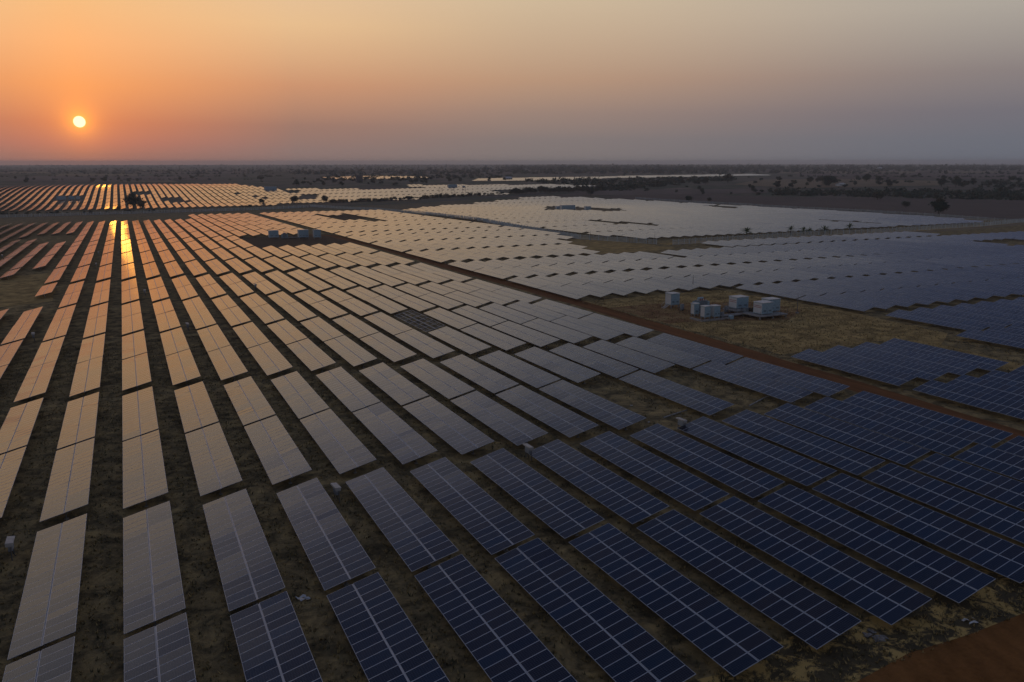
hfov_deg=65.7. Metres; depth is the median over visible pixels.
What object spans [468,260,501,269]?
solar table
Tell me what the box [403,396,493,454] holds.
solar table
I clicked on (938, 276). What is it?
solar table
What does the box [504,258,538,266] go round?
solar table
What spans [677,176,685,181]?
tree
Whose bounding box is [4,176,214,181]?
fallow field
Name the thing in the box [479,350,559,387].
solar table
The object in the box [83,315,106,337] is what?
solar table
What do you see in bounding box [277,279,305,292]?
solar table
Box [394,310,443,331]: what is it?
bare rack
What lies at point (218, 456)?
solar table
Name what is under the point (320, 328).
solar table
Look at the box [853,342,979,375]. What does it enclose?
solar table
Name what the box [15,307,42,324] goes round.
solar table
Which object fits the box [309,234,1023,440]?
dirt track
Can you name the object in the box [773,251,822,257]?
solar table
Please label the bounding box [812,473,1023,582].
solar table
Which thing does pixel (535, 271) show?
solar table
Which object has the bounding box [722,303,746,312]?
platform
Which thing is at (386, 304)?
solar table
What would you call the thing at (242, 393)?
solar table
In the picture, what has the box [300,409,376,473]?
solar table
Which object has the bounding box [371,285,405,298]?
solar table
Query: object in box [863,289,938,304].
solar table
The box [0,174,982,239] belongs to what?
solar fields
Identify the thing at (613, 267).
solar table
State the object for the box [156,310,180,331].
solar table
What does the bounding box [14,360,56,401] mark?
solar table
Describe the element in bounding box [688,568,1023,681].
straw verge
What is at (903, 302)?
solar table
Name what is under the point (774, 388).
solar table
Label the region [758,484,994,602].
solar table
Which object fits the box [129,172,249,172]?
farm field
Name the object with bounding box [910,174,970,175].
farm field
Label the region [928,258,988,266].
solar table
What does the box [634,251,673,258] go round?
solar table
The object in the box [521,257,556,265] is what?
solar table
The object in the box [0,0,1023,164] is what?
sky
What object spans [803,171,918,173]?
stubble field
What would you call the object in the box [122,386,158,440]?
solar table
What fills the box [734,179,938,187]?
stubble field
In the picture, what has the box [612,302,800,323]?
bare soil
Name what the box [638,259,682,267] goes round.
solar table
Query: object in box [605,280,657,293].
solar table
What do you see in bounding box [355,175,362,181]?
farm building
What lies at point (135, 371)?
solar table
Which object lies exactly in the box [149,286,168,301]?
solar table
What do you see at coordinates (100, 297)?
solar table
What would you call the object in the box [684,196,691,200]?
tree
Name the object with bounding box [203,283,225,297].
solar table
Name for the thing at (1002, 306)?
solar table
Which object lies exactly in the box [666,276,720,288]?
solar table
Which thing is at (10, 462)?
solar table
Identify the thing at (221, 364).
solar table
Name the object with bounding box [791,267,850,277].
solar table
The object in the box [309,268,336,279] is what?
solar table
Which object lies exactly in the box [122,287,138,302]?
solar table
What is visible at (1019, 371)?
solar table
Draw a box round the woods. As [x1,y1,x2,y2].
[0,163,1023,188]
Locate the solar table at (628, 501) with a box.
[529,439,668,523]
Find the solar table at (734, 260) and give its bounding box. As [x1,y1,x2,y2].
[701,255,747,263]
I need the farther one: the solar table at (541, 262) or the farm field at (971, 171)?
the farm field at (971, 171)
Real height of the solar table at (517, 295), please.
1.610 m
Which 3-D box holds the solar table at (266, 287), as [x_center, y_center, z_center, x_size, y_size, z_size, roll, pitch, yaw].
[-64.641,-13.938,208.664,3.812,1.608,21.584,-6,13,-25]
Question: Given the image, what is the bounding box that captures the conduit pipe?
[663,409,686,417]
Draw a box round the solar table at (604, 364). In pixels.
[549,343,637,377]
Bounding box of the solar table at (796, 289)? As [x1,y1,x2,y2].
[759,282,826,295]
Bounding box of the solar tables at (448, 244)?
[0,209,1023,377]
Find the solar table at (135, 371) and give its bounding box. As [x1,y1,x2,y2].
[122,353,150,390]
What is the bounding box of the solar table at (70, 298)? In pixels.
[58,291,80,307]
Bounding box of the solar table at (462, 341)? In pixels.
[428,326,490,355]
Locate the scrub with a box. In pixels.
[519,178,1023,199]
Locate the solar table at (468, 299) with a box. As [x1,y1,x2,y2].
[443,291,490,307]
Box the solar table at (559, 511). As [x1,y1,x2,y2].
[470,448,604,538]
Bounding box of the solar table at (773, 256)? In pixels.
[746,252,793,260]
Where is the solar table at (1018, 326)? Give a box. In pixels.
[1007,323,1023,330]
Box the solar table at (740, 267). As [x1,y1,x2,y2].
[717,264,762,271]
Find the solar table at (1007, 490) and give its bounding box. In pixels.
[910,453,1023,509]
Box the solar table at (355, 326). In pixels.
[333,314,378,337]
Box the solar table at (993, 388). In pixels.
[947,375,1023,402]
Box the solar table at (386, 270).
[371,265,401,275]
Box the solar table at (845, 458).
[722,410,884,474]
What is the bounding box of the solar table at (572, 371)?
[514,347,600,383]
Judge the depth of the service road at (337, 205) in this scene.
770.91 m
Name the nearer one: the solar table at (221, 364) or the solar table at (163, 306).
the solar table at (221, 364)
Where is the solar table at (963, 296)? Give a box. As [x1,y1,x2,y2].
[900,286,977,300]
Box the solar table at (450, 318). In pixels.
[424,307,476,328]
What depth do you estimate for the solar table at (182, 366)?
121.28 m
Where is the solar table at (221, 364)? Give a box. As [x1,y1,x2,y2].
[207,345,247,380]
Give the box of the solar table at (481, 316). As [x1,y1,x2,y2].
[451,305,506,325]
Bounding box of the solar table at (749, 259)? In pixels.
[716,254,763,262]
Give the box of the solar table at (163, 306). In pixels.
[153,299,173,314]
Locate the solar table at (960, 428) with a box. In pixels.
[843,391,1012,446]
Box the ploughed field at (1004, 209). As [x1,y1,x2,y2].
[603,194,1023,218]
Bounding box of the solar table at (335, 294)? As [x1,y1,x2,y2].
[320,288,352,301]
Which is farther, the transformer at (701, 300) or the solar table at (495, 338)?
the transformer at (701, 300)
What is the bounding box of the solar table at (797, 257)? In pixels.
[761,252,808,259]
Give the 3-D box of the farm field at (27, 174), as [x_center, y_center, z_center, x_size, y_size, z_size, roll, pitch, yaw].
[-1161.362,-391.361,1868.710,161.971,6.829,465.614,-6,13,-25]
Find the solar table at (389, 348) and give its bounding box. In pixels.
[360,332,415,362]
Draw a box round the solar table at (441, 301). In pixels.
[418,292,462,309]
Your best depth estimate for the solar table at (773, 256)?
275.06 m
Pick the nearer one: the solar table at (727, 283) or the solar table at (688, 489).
the solar table at (688, 489)
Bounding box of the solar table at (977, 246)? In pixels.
[933,241,986,247]
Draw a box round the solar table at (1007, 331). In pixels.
[984,326,1023,337]
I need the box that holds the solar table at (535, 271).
[513,265,553,275]
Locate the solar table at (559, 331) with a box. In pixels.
[522,318,591,344]
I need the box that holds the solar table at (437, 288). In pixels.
[419,282,456,294]
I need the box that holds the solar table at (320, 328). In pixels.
[300,317,343,340]
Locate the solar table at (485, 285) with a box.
[465,279,503,291]
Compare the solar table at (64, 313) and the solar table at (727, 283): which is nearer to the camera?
the solar table at (64, 313)
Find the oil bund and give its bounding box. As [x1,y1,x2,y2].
[690,315,733,321]
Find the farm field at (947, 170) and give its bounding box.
[915,170,981,170]
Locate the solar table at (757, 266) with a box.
[733,262,778,270]
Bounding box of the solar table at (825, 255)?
[786,250,835,257]
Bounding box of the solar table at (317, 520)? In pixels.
[277,478,375,590]
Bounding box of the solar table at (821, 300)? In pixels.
[798,294,875,312]
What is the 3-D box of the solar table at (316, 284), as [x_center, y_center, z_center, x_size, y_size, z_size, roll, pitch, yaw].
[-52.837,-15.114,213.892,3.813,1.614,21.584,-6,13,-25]
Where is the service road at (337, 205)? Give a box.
[12,193,548,216]
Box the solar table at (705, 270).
[684,266,728,273]
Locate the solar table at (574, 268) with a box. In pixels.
[551,263,592,273]
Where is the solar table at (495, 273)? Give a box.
[474,268,512,279]
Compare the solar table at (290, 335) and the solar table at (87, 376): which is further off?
the solar table at (290, 335)
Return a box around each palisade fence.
[0,205,307,217]
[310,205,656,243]
[637,197,1023,221]
[674,218,1023,244]
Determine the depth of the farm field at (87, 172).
2297.51 m
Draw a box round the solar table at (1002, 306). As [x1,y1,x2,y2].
[974,301,1023,311]
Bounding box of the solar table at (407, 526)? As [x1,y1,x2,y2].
[346,467,458,571]
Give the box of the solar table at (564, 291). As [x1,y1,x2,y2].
[538,284,589,300]
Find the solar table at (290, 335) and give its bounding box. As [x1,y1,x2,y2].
[267,320,306,343]
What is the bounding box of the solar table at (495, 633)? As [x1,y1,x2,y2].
[415,554,576,681]
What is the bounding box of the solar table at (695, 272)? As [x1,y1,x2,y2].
[665,267,708,275]
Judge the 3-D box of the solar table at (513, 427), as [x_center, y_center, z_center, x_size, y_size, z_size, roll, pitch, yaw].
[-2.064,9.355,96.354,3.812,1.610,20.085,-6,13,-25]
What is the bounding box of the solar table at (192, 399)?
[174,381,218,432]
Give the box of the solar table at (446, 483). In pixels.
[410,457,534,554]
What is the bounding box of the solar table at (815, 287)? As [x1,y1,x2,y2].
[778,281,847,293]
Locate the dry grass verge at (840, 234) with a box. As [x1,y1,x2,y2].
[660,222,1023,244]
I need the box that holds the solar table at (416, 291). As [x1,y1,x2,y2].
[395,283,431,296]
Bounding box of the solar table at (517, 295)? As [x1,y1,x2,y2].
[492,287,540,302]
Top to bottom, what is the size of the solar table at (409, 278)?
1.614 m
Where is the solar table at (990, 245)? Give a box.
[945,241,995,246]
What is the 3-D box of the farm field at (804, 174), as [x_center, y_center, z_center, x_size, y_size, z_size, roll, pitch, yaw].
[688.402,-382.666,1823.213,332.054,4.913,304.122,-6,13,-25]
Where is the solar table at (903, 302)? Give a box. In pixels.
[843,291,918,308]
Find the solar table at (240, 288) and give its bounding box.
[228,281,253,295]
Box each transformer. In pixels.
[281,233,287,238]
[692,297,709,312]
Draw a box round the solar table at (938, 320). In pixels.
[886,309,990,330]
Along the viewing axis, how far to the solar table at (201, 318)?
162.68 m
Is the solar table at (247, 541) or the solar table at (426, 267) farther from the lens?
the solar table at (426, 267)
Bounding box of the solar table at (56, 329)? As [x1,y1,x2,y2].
[43,317,71,340]
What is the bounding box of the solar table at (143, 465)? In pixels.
[123,430,167,508]
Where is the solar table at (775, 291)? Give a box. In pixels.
[736,284,806,299]
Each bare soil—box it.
[0,273,55,306]
[240,234,361,248]
[324,215,364,219]
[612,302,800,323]
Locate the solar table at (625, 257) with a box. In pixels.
[604,253,641,260]
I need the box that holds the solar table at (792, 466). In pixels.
[678,416,836,485]
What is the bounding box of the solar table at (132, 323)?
[122,313,143,334]
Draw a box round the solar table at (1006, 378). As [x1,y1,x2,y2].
[979,370,1023,388]
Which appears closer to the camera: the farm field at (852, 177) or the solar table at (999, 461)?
the solar table at (999, 461)
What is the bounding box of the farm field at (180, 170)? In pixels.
[140,170,212,170]
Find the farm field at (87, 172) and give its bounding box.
[54,172,127,172]
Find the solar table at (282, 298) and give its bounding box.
[268,291,296,306]
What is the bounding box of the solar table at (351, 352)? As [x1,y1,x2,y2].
[324,335,376,367]
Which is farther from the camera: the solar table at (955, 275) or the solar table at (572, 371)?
the solar table at (955, 275)
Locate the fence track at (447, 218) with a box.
[318,207,574,238]
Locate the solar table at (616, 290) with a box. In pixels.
[584,281,636,296]
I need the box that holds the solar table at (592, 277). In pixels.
[571,273,613,282]
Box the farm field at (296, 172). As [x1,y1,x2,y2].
[257,171,356,172]
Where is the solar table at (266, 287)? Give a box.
[253,280,279,293]
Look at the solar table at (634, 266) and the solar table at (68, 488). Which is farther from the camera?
the solar table at (634, 266)
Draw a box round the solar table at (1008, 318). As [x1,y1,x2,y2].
[933,305,1023,324]
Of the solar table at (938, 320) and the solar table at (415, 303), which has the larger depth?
the solar table at (415, 303)
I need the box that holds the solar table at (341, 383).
[316,367,380,411]
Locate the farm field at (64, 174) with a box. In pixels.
[55,173,137,175]
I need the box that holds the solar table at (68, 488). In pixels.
[40,438,94,521]
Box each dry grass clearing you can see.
[565,237,672,254]
[585,290,1023,370]
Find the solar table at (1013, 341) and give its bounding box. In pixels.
[956,329,1023,348]
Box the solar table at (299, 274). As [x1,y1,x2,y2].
[288,269,312,280]
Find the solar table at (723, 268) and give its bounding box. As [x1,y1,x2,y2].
[701,265,745,272]
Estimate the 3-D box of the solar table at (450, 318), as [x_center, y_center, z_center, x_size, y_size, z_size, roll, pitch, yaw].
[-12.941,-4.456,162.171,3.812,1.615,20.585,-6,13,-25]
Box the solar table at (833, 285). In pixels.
[798,279,866,292]
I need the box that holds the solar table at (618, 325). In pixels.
[580,313,652,337]
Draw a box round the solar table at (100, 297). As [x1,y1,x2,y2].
[90,289,109,305]
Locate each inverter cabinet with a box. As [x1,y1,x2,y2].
[56,196,65,199]
[264,186,276,189]
[268,230,278,238]
[297,229,308,238]
[313,229,320,238]
[447,184,456,187]
[560,205,574,209]
[662,292,679,307]
[691,302,699,315]
[700,305,710,318]
[710,304,720,317]
[729,295,748,308]
[753,300,772,314]
[762,297,780,310]
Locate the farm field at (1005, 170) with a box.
[987,170,1023,170]
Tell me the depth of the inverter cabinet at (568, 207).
650.99 m
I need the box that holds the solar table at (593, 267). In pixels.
[569,262,610,271]
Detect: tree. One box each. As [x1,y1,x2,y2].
[122,192,142,208]
[137,200,146,208]
[290,196,298,202]
[321,195,328,201]
[513,188,520,192]
[527,187,534,191]
[536,185,544,192]
[586,188,594,195]
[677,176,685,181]
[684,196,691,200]
[701,177,710,183]
[723,173,734,180]
[740,227,751,235]
[772,181,780,185]
[819,226,828,232]
[820,174,836,183]
[861,173,871,181]
[872,191,883,199]
[901,201,910,206]
[928,196,949,214]
[938,177,946,186]
[951,176,961,186]
[970,178,976,184]
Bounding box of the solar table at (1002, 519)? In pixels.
[863,463,1023,542]
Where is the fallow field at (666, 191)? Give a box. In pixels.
[546,189,766,195]
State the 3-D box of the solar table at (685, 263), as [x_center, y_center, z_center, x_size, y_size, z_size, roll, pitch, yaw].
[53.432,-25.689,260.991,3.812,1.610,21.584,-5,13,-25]
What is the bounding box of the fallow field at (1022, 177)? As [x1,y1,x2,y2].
[931,172,1023,179]
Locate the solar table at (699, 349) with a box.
[647,333,742,364]
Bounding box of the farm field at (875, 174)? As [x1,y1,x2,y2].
[845,174,909,175]
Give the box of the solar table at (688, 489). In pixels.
[580,431,728,510]
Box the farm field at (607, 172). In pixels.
[550,171,666,172]
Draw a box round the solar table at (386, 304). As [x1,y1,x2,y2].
[365,296,407,313]
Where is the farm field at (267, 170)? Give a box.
[219,170,307,170]
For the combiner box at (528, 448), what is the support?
on the ground at (496, 580)
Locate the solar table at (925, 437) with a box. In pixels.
[804,397,971,455]
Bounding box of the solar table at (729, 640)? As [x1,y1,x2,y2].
[569,523,782,676]
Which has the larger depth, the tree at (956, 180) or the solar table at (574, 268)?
the tree at (956, 180)
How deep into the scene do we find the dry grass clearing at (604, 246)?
329.20 m
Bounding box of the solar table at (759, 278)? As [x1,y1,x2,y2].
[722,272,778,282]
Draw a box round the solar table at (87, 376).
[69,356,102,396]
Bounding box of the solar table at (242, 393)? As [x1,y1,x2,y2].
[224,376,274,424]
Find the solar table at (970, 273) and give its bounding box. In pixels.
[933,269,1005,279]
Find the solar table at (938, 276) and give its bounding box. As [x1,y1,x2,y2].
[901,271,973,282]
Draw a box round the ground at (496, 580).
[0,164,1023,681]
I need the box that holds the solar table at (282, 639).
[230,591,322,681]
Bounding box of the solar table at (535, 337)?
[492,321,559,347]
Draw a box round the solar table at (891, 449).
[765,403,929,464]
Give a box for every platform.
[720,308,746,317]
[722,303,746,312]
[741,307,787,319]
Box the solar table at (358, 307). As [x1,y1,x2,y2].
[338,298,377,315]
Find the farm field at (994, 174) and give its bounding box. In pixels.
[974,174,1016,175]
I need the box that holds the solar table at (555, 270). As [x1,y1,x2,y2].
[533,265,573,274]
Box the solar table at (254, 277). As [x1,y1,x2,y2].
[242,272,265,283]
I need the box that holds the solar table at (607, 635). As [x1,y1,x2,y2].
[495,538,695,681]
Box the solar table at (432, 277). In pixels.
[412,271,449,284]
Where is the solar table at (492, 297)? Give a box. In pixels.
[468,289,515,305]
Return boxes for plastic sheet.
[295,594,309,600]
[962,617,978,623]
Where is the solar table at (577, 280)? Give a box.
[551,274,591,284]
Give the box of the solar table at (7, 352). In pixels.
[0,340,22,366]
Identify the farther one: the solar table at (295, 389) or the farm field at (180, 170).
the farm field at (180, 170)
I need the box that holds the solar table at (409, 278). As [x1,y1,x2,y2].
[392,272,427,285]
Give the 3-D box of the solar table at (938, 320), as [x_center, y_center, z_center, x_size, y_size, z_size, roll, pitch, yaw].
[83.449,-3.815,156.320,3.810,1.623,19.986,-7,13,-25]
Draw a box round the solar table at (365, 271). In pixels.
[351,266,380,276]
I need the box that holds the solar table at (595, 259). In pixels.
[572,255,608,262]
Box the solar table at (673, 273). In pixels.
[647,268,690,276]
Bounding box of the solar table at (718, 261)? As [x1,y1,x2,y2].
[685,256,732,264]
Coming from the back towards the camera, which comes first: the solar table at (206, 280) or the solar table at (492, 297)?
the solar table at (206, 280)
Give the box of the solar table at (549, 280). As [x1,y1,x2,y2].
[529,275,571,285]
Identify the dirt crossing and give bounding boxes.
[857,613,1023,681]
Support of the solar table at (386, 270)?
on the ground at (496, 580)
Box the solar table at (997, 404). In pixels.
[912,380,1023,420]
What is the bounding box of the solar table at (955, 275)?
[918,270,988,280]
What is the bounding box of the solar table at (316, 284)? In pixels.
[301,277,331,290]
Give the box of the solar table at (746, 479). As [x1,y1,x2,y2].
[630,423,784,497]
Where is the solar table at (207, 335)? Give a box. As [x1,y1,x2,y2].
[197,325,229,351]
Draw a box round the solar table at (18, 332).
[1,320,34,344]
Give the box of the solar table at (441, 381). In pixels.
[400,359,473,398]
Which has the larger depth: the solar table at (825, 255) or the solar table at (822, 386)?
the solar table at (825, 255)
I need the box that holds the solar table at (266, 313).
[251,304,283,323]
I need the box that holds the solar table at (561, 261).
[538,256,573,264]
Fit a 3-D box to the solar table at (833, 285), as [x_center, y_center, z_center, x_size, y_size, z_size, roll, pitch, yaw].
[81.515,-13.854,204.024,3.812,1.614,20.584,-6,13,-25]
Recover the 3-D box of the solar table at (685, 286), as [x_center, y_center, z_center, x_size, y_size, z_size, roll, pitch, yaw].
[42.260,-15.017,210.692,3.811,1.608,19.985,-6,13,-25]
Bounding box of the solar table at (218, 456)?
[185,423,242,495]
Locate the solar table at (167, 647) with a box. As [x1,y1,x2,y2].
[124,612,195,681]
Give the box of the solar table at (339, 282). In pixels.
[325,276,355,289]
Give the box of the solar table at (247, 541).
[203,489,284,610]
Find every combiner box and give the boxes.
[5,536,15,560]
[330,482,340,502]
[523,443,533,460]
[676,417,687,432]
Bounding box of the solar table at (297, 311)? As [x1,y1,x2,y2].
[281,302,316,320]
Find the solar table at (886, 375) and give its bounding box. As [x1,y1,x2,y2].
[791,349,917,386]
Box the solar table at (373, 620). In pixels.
[326,572,449,681]
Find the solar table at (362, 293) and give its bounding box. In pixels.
[347,286,379,299]
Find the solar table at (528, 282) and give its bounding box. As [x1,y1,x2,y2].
[508,276,548,287]
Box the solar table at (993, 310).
[954,303,1023,317]
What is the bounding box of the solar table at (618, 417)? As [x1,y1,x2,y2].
[539,380,645,429]
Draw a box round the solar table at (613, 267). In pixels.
[587,261,629,270]
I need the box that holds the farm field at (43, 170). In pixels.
[0,170,75,170]
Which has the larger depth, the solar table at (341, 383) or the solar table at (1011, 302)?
the solar table at (1011, 302)
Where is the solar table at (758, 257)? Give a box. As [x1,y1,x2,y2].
[731,253,778,261]
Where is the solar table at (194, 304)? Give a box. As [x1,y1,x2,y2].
[182,297,205,312]
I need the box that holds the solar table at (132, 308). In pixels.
[122,301,140,317]
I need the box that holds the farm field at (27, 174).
[0,174,56,175]
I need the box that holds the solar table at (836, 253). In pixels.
[800,249,848,256]
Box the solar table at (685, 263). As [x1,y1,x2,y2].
[654,258,699,266]
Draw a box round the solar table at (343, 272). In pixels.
[330,267,358,277]
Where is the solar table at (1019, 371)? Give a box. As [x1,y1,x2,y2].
[1009,365,1023,375]
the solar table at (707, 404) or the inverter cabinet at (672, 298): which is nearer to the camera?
the solar table at (707, 404)
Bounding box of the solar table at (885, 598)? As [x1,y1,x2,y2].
[699,496,931,624]
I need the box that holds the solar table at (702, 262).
[669,257,715,265]
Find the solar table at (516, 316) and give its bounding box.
[479,303,536,323]
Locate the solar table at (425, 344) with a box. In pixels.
[394,329,454,359]
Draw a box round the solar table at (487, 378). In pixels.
[440,354,518,392]
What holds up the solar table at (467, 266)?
on the ground at (496, 580)
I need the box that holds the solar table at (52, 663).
[2,636,74,681]
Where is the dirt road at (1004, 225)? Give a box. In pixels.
[912,223,1023,231]
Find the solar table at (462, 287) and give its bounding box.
[442,280,480,292]
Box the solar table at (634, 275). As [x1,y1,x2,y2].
[610,270,653,279]
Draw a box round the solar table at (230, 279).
[220,273,240,284]
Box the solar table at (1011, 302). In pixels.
[994,299,1023,306]
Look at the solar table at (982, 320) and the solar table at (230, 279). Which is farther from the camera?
the solar table at (230, 279)
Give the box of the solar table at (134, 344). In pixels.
[122,331,146,358]
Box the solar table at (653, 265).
[621,259,665,268]
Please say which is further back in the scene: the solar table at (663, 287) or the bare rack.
the solar table at (663, 287)
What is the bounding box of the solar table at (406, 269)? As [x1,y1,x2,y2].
[391,264,421,274]
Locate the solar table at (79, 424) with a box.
[57,392,98,448]
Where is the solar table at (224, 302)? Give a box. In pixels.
[212,295,236,310]
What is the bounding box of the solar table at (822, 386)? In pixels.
[727,357,849,396]
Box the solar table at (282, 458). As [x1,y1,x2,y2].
[244,415,311,484]
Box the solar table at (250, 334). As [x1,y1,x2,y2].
[233,322,268,347]
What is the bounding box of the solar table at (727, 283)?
[685,274,741,286]
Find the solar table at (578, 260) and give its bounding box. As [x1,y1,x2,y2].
[555,255,591,263]
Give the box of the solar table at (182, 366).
[166,349,200,385]
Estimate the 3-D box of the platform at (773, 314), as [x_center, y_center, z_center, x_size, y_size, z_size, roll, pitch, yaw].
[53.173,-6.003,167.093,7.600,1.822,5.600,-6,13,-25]
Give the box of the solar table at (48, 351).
[30,336,64,367]
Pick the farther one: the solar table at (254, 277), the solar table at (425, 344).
the solar table at (254, 277)
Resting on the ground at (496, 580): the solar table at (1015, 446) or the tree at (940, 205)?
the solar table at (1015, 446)
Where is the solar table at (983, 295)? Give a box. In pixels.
[919,284,995,299]
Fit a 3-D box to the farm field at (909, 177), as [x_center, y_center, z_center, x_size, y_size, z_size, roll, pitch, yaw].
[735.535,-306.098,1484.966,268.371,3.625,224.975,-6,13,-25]
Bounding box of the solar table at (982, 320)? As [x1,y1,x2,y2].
[911,307,1013,327]
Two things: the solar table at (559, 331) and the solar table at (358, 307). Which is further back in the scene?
the solar table at (358, 307)
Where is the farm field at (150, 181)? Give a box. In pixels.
[120,180,176,181]
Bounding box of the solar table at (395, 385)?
[359,362,427,404]
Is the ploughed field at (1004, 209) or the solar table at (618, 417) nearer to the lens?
the solar table at (618, 417)
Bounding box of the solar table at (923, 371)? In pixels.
[824,345,949,379]
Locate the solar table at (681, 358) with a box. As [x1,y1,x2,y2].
[615,336,708,368]
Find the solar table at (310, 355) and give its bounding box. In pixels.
[287,338,335,371]
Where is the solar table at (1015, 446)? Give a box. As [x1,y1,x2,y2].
[995,436,1023,456]
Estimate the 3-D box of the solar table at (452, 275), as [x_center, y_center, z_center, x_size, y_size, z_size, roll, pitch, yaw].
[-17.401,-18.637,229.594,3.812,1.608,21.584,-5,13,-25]
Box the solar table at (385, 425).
[353,402,436,463]
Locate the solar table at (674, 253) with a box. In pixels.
[661,250,703,256]
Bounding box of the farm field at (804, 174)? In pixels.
[795,173,841,175]
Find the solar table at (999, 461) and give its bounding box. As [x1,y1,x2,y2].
[954,444,1023,480]
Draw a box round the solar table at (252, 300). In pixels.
[240,293,266,308]
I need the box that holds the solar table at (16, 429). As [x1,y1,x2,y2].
[0,397,43,453]
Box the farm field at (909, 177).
[881,176,935,178]
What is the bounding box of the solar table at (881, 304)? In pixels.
[822,292,897,310]
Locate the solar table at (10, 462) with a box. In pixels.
[0,446,26,517]
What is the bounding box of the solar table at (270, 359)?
[248,342,292,376]
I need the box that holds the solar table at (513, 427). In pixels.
[451,391,547,445]
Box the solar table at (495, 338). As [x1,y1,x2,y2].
[461,324,525,351]
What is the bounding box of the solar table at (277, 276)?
[265,270,289,281]
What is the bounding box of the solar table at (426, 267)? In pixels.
[411,263,442,274]
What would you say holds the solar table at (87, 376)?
on the ground at (496, 580)
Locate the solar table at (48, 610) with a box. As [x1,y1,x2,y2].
[7,513,86,659]
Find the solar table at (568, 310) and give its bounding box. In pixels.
[532,299,592,318]
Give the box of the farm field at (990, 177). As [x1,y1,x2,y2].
[935,176,1017,178]
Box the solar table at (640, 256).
[620,252,657,259]
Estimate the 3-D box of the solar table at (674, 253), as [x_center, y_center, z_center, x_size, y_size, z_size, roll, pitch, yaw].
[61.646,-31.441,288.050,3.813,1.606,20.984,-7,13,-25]
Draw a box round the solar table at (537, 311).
[507,301,565,320]
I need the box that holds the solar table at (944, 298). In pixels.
[881,287,958,303]
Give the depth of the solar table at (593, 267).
246.53 m
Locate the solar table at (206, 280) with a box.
[196,274,216,286]
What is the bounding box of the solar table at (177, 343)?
[160,327,189,355]
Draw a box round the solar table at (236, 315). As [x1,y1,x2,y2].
[220,306,250,325]
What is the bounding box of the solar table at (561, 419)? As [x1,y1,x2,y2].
[496,385,597,437]
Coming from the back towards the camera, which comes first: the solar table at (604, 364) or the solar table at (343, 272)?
the solar table at (343, 272)
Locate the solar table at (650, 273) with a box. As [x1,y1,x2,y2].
[629,269,672,278]
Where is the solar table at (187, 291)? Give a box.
[176,284,197,299]
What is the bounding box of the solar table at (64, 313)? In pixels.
[51,305,75,322]
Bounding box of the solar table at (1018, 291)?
[953,281,1023,296]
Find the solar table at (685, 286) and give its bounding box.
[646,277,699,291]
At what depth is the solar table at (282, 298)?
187.80 m
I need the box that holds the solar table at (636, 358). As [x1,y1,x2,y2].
[584,340,674,373]
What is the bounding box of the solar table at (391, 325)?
[364,312,412,334]
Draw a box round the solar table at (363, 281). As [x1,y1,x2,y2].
[347,275,380,287]
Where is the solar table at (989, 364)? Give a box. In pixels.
[880,338,1008,371]
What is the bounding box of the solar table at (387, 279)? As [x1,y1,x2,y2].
[370,273,404,286]
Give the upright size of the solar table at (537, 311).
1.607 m
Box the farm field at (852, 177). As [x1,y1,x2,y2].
[836,176,880,178]
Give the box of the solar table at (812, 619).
[637,509,860,649]
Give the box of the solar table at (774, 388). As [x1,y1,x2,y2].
[693,361,812,403]
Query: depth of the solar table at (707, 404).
105.58 m
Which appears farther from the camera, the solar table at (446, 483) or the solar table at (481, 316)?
the solar table at (481, 316)
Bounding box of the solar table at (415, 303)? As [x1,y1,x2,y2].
[393,294,434,310]
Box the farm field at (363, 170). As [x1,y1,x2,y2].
[314,170,399,170]
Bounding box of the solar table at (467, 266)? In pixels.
[449,261,482,270]
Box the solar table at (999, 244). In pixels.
[957,240,1007,246]
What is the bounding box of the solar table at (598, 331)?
[551,316,623,341]
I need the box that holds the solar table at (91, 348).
[77,334,104,362]
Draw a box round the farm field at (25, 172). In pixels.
[0,172,48,172]
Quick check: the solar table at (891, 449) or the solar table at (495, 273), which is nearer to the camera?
the solar table at (891, 449)
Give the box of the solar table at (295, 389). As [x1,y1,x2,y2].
[271,371,328,418]
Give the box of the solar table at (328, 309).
[310,300,346,317]
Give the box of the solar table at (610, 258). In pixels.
[588,254,624,261]
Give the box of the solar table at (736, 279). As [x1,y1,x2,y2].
[704,273,759,284]
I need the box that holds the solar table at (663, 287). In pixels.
[626,278,679,291]
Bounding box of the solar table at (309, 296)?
[294,290,325,303]
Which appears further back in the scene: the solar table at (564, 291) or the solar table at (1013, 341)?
the solar table at (564, 291)
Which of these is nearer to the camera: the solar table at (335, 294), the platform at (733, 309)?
the platform at (733, 309)
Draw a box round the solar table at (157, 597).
[123,501,185,633]
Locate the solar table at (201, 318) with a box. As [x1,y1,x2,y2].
[188,308,215,328]
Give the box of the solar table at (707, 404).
[620,370,733,415]
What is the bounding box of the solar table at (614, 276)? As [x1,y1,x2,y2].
[590,272,632,281]
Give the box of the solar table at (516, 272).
[493,266,533,276]
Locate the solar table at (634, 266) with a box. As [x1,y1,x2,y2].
[604,261,648,269]
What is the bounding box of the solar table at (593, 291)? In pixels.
[561,283,613,298]
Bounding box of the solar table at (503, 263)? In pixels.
[486,259,519,267]
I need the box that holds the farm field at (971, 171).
[942,171,1002,172]
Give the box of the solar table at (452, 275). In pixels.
[434,270,470,281]
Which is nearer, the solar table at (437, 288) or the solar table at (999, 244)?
the solar table at (437, 288)
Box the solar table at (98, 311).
[87,303,107,319]

